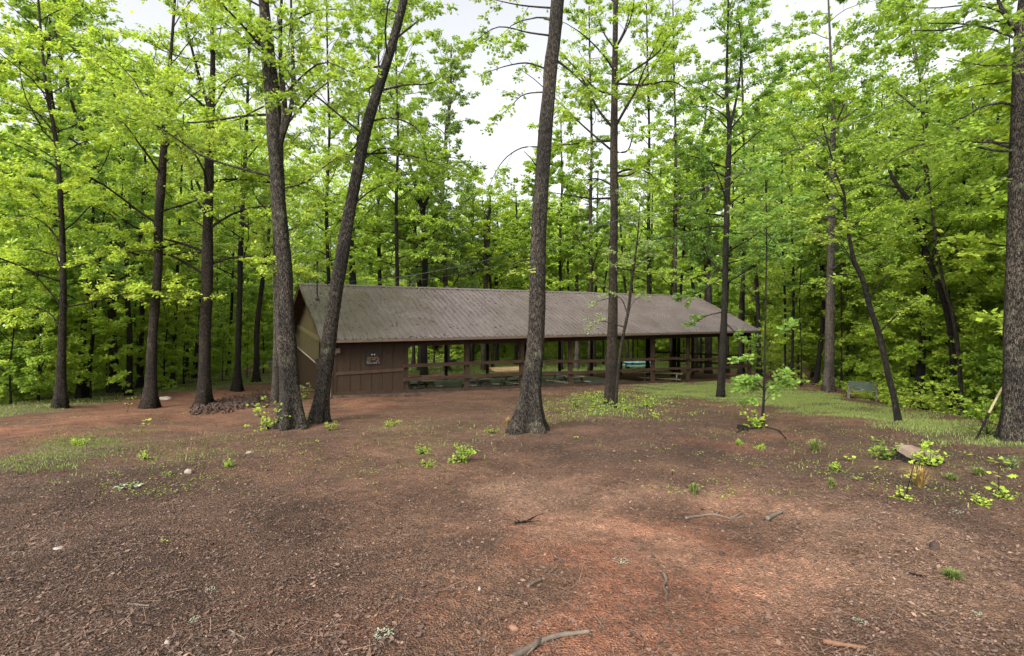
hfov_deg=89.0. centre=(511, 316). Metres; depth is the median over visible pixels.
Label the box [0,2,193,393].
tree
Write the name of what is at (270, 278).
tree
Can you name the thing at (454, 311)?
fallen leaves
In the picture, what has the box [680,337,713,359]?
sapling
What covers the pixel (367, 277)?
sapling
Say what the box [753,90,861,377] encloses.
tree
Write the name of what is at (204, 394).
tree
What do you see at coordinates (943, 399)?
sapling
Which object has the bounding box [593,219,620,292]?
tree
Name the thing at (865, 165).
tree
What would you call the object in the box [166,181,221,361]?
tree
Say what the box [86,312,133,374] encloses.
sapling
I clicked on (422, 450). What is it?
seedling
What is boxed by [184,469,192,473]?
stone
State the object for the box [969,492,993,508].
seedling
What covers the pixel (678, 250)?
tree
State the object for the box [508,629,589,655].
fallen branch
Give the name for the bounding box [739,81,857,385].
tree
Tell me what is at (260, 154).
distant woods
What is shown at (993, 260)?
sapling
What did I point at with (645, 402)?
seedling
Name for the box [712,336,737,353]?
sapling
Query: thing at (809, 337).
sapling
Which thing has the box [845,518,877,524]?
stick
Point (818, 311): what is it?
sapling
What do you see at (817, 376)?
tree
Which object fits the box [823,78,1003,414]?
tree
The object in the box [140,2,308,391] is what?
tree
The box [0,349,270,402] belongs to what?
undergrowth
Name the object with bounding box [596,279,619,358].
sapling
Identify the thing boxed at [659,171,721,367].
tree
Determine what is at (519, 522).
stick
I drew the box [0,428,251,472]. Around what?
grass
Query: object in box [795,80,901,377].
tree
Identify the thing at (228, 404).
rubble
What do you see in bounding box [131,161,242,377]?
tree
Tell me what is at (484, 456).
grass
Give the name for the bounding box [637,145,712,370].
tree
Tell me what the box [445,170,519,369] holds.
tree
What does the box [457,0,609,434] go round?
tree
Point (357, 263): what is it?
tree
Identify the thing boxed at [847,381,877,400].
park bench
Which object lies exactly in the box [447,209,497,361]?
tree
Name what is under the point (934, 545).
stone
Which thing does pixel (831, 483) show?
grass tuft
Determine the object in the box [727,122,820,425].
sapling
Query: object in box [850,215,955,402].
sapling
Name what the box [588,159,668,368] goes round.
tree
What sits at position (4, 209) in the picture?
sapling
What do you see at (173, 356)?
sapling
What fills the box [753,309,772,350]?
sapling
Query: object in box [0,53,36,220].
tree
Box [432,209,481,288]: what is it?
tree
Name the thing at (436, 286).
sapling
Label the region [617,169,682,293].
tree
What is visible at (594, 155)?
tree
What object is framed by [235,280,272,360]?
sapling
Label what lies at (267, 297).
sapling
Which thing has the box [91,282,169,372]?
sapling
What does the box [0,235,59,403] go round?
sapling
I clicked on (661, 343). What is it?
sapling
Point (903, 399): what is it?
undergrowth
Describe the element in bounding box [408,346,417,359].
sapling
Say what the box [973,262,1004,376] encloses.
sapling
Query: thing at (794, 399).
grass
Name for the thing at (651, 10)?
tree
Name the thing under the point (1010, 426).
tree
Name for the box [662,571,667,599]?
stick
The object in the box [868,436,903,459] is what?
seedling
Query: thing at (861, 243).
tree
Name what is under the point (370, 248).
tree
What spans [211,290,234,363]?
sapling
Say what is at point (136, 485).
lichen tuft
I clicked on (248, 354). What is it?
sapling
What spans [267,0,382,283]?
tree
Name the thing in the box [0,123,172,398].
tree
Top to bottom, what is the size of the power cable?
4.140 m
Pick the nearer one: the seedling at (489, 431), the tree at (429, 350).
the seedling at (489, 431)
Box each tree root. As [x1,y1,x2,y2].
[736,426,762,432]
[765,427,785,438]
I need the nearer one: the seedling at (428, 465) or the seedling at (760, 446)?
the seedling at (428, 465)
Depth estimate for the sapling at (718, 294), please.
73.03 m
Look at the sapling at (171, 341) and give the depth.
41.81 m
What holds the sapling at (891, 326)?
on the ground at (910, 643)
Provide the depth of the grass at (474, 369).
52.05 m
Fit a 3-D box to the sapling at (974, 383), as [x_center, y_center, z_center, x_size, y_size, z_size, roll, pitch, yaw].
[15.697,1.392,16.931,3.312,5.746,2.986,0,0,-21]
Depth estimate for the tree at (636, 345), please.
65.59 m
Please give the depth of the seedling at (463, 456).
8.11 m
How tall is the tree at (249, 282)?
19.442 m
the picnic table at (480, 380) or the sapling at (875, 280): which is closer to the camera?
the sapling at (875, 280)
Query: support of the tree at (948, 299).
on the ground at (910, 643)
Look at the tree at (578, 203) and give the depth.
81.57 m
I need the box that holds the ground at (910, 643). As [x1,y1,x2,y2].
[0,343,1023,655]
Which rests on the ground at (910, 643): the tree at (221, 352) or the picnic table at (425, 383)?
the tree at (221, 352)
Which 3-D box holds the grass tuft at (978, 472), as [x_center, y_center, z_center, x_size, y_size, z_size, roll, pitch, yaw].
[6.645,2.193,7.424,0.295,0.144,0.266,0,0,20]
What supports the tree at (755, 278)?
on the ground at (910, 643)
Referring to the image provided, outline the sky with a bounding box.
[0,0,1017,325]
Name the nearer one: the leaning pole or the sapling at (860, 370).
the leaning pole
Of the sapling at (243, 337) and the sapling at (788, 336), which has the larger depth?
the sapling at (243, 337)
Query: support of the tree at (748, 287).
on the ground at (910, 643)
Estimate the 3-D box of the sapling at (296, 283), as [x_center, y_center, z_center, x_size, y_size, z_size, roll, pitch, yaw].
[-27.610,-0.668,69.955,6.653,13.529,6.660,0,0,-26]
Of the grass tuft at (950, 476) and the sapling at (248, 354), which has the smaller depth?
the grass tuft at (950, 476)
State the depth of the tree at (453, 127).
45.56 m
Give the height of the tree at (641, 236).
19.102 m
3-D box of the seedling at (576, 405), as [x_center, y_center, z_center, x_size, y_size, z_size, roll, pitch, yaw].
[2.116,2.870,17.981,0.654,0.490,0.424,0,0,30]
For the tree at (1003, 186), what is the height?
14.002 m
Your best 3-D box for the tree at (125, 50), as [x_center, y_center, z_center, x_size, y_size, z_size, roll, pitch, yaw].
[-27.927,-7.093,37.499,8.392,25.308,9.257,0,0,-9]
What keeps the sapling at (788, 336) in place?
on the ground at (910, 643)
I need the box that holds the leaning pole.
[975,386,1001,439]
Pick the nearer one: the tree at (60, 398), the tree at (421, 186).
the tree at (60, 398)
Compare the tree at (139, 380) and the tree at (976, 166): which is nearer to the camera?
the tree at (976, 166)
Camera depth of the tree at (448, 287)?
54.94 m
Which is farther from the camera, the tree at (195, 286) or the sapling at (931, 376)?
the tree at (195, 286)
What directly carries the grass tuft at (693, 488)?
on the ground at (910, 643)
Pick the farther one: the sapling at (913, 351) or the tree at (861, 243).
the tree at (861, 243)
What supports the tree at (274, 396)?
on the ground at (910, 643)
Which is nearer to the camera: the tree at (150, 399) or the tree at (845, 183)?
the tree at (150, 399)
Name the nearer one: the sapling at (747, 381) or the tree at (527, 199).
the sapling at (747, 381)
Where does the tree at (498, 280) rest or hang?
on the ground at (910, 643)
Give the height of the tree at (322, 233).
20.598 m
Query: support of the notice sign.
attached to the picnic shelter
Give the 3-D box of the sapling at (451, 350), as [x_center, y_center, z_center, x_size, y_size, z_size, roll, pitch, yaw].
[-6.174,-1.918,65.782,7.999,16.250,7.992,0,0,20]
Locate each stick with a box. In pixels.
[127,602,149,605]
[515,513,543,523]
[527,578,541,586]
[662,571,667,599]
[684,508,744,518]
[764,510,782,520]
[823,638,866,648]
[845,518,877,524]
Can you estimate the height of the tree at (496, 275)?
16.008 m
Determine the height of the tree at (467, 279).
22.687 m
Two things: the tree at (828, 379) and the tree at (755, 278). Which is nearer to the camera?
the tree at (828, 379)
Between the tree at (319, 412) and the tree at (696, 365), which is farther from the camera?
the tree at (696, 365)
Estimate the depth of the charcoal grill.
45.05 m
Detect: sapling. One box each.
[0,178,103,396]
[0,180,68,399]
[0,199,40,339]
[0,232,86,400]
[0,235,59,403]
[0,242,47,399]
[0,288,36,396]
[34,261,144,398]
[36,304,95,387]
[55,310,100,370]
[69,301,140,392]
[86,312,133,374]
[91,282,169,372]
[99,223,173,378]
[116,245,200,388]
[158,263,220,383]
[159,315,184,374]
[189,344,213,368]
[196,307,228,365]
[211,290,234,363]
[211,307,244,380]
[224,304,268,377]
[225,262,272,373]
[227,332,248,364]
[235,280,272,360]
[293,262,310,298]
[356,257,377,284]
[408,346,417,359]
[412,259,455,354]
[439,280,461,356]
[439,345,463,353]
[442,236,490,360]
[452,344,463,359]
[463,344,480,358]
[503,343,518,359]
[552,290,583,358]
[563,270,587,362]
[574,290,597,356]
[593,262,624,357]
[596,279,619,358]
[596,340,606,358]
[622,340,631,350]
[633,258,684,357]
[636,276,666,357]
[664,261,703,362]
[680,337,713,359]
[703,275,746,352]
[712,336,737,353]
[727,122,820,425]
[729,303,755,355]
[729,304,761,353]
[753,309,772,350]
[753,313,789,376]
[758,249,820,381]
[768,282,801,356]
[794,226,891,384]
[795,245,863,372]
[795,269,851,376]
[798,314,817,354]
[813,261,877,382]
[821,236,901,398]
[842,294,912,389]
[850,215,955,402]
[853,300,931,391]
[856,132,1006,403]
[870,280,955,410]
[880,243,992,417]
[907,331,966,407]
[909,272,999,412]
[925,250,1003,421]
[933,132,1007,413]
[934,377,980,406]
[938,273,1003,419]
[954,213,1006,419]
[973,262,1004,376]
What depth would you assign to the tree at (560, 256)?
46.32 m
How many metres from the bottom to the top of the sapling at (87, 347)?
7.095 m
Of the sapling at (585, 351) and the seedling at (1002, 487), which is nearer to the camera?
the seedling at (1002, 487)
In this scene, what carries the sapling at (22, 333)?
on the ground at (910, 643)
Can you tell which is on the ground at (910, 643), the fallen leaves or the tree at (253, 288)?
the tree at (253, 288)
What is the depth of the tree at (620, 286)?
79.28 m
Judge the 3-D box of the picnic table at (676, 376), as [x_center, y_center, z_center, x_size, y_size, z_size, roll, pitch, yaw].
[9.321,3.816,32.367,2.500,0.773,1.516,0,0,28]
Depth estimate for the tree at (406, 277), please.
70.63 m
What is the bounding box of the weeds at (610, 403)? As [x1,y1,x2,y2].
[517,386,737,420]
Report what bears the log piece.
on the ground at (910, 643)
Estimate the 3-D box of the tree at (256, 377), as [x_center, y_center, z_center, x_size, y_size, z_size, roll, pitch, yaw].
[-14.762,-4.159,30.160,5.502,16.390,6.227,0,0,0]
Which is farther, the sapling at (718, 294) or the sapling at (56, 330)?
the sapling at (718, 294)
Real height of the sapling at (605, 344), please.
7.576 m
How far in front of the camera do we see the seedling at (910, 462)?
6.05 m
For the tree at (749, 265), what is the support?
on the ground at (910, 643)
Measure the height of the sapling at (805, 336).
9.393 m
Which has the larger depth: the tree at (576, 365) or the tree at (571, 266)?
the tree at (571, 266)
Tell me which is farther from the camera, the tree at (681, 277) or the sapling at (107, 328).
the tree at (681, 277)
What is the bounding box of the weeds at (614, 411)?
[542,389,732,423]
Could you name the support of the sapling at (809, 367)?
on the ground at (910, 643)
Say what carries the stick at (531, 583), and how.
on the ground at (910, 643)
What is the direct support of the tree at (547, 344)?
on the ground at (910, 643)
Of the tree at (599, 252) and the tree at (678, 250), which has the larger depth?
the tree at (678, 250)
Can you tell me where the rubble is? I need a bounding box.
[188,389,274,414]
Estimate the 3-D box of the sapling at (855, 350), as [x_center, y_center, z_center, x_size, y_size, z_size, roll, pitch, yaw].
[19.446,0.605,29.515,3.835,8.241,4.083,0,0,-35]
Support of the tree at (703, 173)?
on the ground at (910, 643)
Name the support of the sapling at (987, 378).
on the ground at (910, 643)
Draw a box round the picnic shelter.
[293,283,761,398]
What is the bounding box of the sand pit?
[489,366,518,371]
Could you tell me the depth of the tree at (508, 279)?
70.30 m
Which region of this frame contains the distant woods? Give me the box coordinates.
[0,2,1005,366]
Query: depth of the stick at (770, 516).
5.23 m
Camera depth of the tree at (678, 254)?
77.48 m
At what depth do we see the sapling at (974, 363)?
16.16 m
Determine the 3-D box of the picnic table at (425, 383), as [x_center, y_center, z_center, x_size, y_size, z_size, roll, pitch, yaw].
[-4.455,3.392,25.487,1.516,0.773,1.850,0,0,-31]
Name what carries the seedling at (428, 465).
on the ground at (910, 643)
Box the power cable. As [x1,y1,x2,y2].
[318,41,1023,281]
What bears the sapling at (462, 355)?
on the ground at (910, 643)
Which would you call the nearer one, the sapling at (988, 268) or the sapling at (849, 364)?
the sapling at (988, 268)
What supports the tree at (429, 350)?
on the ground at (910, 643)
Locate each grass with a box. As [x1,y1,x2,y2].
[0,370,271,416]
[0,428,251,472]
[5,419,1022,506]
[249,356,810,373]
[604,381,1023,447]
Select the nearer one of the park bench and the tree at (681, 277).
the park bench
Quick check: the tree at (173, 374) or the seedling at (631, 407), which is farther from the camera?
the tree at (173, 374)
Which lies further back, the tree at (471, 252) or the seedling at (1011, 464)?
the tree at (471, 252)
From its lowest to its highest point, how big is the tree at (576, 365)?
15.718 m
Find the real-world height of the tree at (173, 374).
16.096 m
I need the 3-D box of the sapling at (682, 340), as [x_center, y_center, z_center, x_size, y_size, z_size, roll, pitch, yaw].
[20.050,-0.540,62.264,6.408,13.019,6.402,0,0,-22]
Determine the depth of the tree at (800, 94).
31.84 m
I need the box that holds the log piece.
[159,396,172,399]
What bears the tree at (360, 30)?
on the ground at (910, 643)
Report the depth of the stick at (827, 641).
2.90 m
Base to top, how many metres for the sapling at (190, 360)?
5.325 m
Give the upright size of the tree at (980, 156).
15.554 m
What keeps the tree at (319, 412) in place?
on the ground at (910, 643)
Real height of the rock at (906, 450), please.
0.283 m
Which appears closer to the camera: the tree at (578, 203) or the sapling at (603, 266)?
the sapling at (603, 266)
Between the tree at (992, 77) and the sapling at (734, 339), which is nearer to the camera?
the tree at (992, 77)
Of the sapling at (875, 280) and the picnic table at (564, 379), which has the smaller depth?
the sapling at (875, 280)
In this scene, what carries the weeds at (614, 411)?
on the ground at (910, 643)
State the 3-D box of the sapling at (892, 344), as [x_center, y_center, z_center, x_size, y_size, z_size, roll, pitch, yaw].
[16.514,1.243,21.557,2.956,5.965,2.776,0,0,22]
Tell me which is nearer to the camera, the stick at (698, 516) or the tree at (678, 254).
the stick at (698, 516)
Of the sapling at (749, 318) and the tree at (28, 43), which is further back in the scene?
the sapling at (749, 318)
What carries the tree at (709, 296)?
on the ground at (910, 643)
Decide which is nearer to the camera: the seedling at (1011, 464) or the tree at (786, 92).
the seedling at (1011, 464)
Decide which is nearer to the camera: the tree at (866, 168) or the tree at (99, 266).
the tree at (99, 266)
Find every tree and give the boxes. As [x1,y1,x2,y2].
[0,0,120,389]
[0,0,163,343]
[0,0,227,408]
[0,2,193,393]
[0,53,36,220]
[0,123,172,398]
[11,0,261,408]
[21,153,149,394]
[40,26,191,395]
[47,2,342,405]
[48,140,116,366]
[57,0,383,430]
[70,38,191,373]
[72,91,200,387]
[97,89,219,345]
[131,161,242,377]
[132,190,197,358]
[138,94,246,385]
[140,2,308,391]
[164,164,272,378]
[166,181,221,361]
[176,218,233,364]
[181,158,252,362]
[194,173,264,374]
[196,117,317,382]
[198,0,470,423]
[202,39,323,402]
[215,205,272,352]
[217,156,272,339]
[245,229,272,345]
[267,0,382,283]
[292,216,324,299]
[297,85,409,283]
[308,212,347,283]
[328,0,465,285]
[334,0,431,285]
[345,229,364,284]
[347,214,371,284]
[361,216,401,285]
[365,101,472,374]
[368,240,405,285]
[380,182,430,363]
[382,160,467,370]
[388,210,417,351]
[399,24,493,370]
[400,203,439,285]
[412,212,461,362]
[420,265,439,358]
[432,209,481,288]
[437,164,483,285]
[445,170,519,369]
[446,169,500,361]
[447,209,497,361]
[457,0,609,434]
[458,185,508,366]
[459,194,522,369]
[478,191,523,360]
[480,184,531,364]
[492,192,522,353]
[494,139,579,367]
[499,198,530,283]
[520,193,564,359]
[522,98,604,369]
[523,0,705,404]
[528,251,553,348]
[546,0,633,370]
[546,196,603,290]
[554,191,598,290]
[554,222,587,354]
[561,205,601,368]
[573,168,625,366]
[581,173,635,363]
[583,185,662,408]
[585,193,633,292]
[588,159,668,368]
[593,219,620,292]
[602,0,697,374]
[607,180,646,363]
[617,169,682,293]
[618,220,643,292]
[619,262,645,357]
[624,0,740,375]
[625,226,650,355]
[626,0,820,397]
[636,134,715,372]
[637,143,717,372]
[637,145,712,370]
[653,211,681,290]
[654,45,759,366]
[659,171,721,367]
[668,135,738,373]
[669,178,717,305]
[677,232,733,346]
[686,0,791,372]
[695,129,751,372]
[710,141,794,373]
[712,192,760,350]
[717,110,796,375]
[718,137,788,352]
[733,68,867,383]
[737,64,822,368]
[739,72,837,379]
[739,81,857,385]
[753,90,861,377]
[763,89,954,421]
[771,0,938,391]
[776,46,921,387]
[779,74,876,384]
[786,82,874,374]
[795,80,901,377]
[803,81,900,379]
[812,78,915,379]
[820,110,891,371]
[822,61,1008,409]
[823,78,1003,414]
[836,0,977,329]
[848,75,1005,397]
[858,0,1023,442]
[858,79,1008,415]
[859,155,886,250]
[866,60,932,336]
[881,108,1009,349]
[894,56,1011,396]
[896,90,1009,351]
[899,86,1009,296]
[915,1,1014,351]
[928,1,1015,335]
[941,0,1015,352]
[954,85,1010,289]
[957,0,1009,189]
[976,84,1010,379]
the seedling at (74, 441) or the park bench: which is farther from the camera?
the park bench
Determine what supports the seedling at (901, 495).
on the ground at (910, 643)
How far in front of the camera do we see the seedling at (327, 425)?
11.77 m
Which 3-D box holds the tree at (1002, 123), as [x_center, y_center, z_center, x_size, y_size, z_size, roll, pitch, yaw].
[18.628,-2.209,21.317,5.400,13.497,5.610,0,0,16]
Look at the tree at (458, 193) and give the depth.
64.75 m
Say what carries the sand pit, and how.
on the ground at (910, 643)
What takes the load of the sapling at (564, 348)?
on the ground at (910, 643)
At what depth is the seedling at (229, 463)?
7.60 m
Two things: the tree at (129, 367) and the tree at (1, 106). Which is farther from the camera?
the tree at (1, 106)
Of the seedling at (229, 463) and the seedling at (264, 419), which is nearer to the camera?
the seedling at (229, 463)
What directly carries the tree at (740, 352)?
on the ground at (910, 643)
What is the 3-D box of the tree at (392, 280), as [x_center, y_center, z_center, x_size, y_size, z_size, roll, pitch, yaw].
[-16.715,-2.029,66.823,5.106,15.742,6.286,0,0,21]
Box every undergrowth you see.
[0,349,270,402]
[266,343,806,361]
[806,357,999,422]
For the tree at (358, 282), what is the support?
on the ground at (910, 643)
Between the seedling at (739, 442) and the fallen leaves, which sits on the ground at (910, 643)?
the seedling at (739, 442)
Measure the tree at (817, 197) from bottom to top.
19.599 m
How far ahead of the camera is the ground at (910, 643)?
5.01 m
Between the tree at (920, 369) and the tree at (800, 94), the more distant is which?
the tree at (800, 94)
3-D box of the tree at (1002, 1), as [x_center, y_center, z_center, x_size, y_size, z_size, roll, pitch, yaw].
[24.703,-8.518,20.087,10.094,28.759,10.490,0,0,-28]
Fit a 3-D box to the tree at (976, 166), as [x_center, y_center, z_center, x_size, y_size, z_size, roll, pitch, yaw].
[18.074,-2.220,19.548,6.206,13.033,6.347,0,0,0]
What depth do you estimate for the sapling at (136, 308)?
29.72 m
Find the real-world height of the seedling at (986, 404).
1.140 m
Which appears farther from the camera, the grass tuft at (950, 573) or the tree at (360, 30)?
the tree at (360, 30)
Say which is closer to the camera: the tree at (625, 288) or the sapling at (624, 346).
the tree at (625, 288)
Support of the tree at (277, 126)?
on the ground at (910, 643)
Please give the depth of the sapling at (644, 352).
66.75 m
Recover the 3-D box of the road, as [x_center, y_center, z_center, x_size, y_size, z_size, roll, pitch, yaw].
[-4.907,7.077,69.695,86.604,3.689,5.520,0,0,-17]
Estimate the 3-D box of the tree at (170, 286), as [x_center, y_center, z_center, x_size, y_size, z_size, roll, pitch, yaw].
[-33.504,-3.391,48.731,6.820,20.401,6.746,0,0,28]
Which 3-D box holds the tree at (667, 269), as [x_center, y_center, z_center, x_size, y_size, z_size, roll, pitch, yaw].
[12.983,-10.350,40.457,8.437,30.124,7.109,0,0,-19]
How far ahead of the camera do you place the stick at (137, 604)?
3.41 m
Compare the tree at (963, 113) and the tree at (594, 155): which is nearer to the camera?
the tree at (963, 113)
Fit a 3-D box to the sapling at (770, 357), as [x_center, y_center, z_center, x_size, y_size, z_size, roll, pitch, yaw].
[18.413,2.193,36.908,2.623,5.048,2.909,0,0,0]
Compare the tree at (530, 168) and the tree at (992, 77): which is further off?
the tree at (530, 168)
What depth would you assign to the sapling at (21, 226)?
23.45 m
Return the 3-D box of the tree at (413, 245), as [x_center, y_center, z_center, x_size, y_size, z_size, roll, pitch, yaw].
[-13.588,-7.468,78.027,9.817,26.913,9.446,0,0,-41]
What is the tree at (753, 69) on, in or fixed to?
on the ground at (910, 643)
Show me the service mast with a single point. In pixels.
(317, 297)
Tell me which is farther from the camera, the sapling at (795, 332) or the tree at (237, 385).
the sapling at (795, 332)
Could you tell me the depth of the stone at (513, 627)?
3.09 m
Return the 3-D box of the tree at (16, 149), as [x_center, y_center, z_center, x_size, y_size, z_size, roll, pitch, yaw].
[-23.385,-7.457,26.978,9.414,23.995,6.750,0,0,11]
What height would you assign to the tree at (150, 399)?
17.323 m
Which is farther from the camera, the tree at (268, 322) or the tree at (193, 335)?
the tree at (268, 322)
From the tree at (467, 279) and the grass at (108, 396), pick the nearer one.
the grass at (108, 396)
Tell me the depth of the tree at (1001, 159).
15.04 m
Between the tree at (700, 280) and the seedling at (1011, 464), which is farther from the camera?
the tree at (700, 280)
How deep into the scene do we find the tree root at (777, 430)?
12.27 m
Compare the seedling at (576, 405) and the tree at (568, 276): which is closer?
the seedling at (576, 405)
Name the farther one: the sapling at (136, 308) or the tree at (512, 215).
the tree at (512, 215)
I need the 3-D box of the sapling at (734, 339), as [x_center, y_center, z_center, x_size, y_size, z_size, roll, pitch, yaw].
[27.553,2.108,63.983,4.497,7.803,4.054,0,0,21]
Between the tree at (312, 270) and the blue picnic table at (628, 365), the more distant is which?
the tree at (312, 270)
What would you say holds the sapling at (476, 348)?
on the ground at (910, 643)
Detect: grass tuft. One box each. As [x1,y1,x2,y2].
[688,483,699,494]
[805,438,827,450]
[827,477,834,488]
[903,465,934,487]
[941,472,962,479]
[941,567,965,579]
[970,466,988,475]
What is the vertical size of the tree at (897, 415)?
8.799 m
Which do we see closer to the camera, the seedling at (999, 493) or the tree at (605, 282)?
the seedling at (999, 493)
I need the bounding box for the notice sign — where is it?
[366,349,380,364]
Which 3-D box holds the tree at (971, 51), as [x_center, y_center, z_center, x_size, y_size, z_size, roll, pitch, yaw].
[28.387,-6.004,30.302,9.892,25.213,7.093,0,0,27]
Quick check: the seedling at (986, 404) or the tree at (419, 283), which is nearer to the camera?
the seedling at (986, 404)
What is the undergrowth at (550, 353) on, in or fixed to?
on the ground at (910, 643)
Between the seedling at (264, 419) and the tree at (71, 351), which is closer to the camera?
the seedling at (264, 419)
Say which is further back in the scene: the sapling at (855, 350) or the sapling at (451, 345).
the sapling at (451, 345)
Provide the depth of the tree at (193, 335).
41.96 m
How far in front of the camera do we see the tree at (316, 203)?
33.48 m
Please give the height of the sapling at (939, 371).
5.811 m
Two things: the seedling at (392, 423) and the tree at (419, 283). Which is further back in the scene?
the tree at (419, 283)
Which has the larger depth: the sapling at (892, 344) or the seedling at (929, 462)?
the sapling at (892, 344)
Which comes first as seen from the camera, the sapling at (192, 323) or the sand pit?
the sapling at (192, 323)
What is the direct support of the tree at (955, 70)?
on the ground at (910, 643)
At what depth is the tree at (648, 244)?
16.96 m
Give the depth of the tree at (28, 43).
30.25 m
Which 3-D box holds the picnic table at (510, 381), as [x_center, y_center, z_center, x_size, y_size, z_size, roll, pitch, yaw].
[0.336,3.564,28.482,1.516,0.773,1.850,0,0,-31]
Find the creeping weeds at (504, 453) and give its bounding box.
[0,391,1021,502]
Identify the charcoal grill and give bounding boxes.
[448,359,456,371]
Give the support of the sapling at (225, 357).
on the ground at (910, 643)
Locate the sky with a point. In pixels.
(512, 133)
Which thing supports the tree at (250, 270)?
on the ground at (910, 643)
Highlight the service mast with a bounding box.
[315,261,318,299]
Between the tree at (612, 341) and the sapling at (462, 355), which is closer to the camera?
the tree at (612, 341)
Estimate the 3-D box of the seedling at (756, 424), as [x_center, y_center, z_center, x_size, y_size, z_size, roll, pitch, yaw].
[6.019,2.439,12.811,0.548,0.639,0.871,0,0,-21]
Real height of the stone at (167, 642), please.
0.049 m
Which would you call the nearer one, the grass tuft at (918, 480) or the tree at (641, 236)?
the grass tuft at (918, 480)
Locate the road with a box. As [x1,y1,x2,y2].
[260,353,667,362]
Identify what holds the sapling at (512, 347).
on the ground at (910, 643)
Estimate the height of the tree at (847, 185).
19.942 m
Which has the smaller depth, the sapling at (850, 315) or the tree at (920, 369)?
the tree at (920, 369)
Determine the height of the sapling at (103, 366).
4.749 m
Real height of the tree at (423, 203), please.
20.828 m
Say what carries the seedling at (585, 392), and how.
on the ground at (910, 643)
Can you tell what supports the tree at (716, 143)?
on the ground at (910, 643)
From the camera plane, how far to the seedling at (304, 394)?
21.36 m
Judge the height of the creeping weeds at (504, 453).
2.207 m
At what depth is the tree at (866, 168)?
61.01 m
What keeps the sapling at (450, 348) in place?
on the ground at (910, 643)
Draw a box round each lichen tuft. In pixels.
[111,481,143,489]
[374,627,393,638]
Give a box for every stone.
[164,640,170,646]
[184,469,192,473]
[509,624,518,631]
[929,541,939,549]
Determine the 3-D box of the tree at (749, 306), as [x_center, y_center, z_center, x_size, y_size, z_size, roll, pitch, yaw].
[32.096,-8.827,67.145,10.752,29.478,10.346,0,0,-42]
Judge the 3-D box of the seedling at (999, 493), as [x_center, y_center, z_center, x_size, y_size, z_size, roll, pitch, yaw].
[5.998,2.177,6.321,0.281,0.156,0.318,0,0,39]
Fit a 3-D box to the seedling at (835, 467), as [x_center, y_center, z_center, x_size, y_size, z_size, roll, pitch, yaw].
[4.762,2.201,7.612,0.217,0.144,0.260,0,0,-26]
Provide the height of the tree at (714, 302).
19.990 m
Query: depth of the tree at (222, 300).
50.62 m
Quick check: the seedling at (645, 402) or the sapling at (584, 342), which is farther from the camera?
the sapling at (584, 342)
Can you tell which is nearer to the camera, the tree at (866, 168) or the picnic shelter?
the picnic shelter
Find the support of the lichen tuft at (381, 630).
on the ground at (910, 643)
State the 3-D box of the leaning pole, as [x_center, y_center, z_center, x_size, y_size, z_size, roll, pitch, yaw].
[9.648,1.965,10.545,0.710,1.140,0.047,0,0,-9]
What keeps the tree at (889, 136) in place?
on the ground at (910, 643)
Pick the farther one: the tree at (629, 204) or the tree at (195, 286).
the tree at (629, 204)
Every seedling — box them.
[69,437,90,444]
[136,445,154,459]
[223,458,234,466]
[244,396,290,430]
[300,382,313,399]
[324,420,339,430]
[384,419,401,425]
[414,443,430,454]
[420,459,436,467]
[448,442,479,463]
[484,425,498,432]
[566,393,581,406]
[584,391,606,404]
[616,398,633,409]
[634,395,655,407]
[735,438,741,445]
[739,404,767,426]
[754,444,765,448]
[830,461,846,471]
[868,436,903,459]
[887,485,918,502]
[900,460,919,493]
[911,440,949,465]
[957,384,1000,436]
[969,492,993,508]
[985,457,1016,496]
[993,486,1018,499]
[1001,456,1019,469]
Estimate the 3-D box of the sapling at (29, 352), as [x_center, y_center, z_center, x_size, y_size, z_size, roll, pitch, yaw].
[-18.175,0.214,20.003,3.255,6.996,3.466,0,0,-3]
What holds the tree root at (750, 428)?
on the ground at (910, 643)
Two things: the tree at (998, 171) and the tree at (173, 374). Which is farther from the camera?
the tree at (173, 374)
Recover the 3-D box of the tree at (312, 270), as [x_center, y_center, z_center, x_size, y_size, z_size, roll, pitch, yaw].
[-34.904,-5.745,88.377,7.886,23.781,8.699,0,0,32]
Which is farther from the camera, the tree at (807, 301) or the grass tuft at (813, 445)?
the tree at (807, 301)
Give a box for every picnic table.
[408,376,442,389]
[456,377,498,387]
[498,375,518,385]
[546,374,589,383]
[622,361,644,368]
[639,371,684,382]
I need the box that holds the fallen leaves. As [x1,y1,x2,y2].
[306,287,736,338]
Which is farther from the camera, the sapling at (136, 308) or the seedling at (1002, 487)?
the sapling at (136, 308)
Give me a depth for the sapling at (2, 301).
24.11 m
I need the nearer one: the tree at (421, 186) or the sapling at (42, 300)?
the sapling at (42, 300)
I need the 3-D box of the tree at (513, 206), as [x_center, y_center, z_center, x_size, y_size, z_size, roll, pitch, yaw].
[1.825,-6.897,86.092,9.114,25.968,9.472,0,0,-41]
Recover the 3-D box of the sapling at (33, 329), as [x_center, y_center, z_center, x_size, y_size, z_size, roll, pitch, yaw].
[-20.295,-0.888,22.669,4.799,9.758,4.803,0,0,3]
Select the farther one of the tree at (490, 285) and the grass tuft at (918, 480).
the tree at (490, 285)
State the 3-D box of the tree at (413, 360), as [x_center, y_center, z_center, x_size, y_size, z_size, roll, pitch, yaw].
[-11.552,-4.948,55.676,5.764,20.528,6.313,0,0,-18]
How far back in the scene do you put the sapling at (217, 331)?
47.39 m

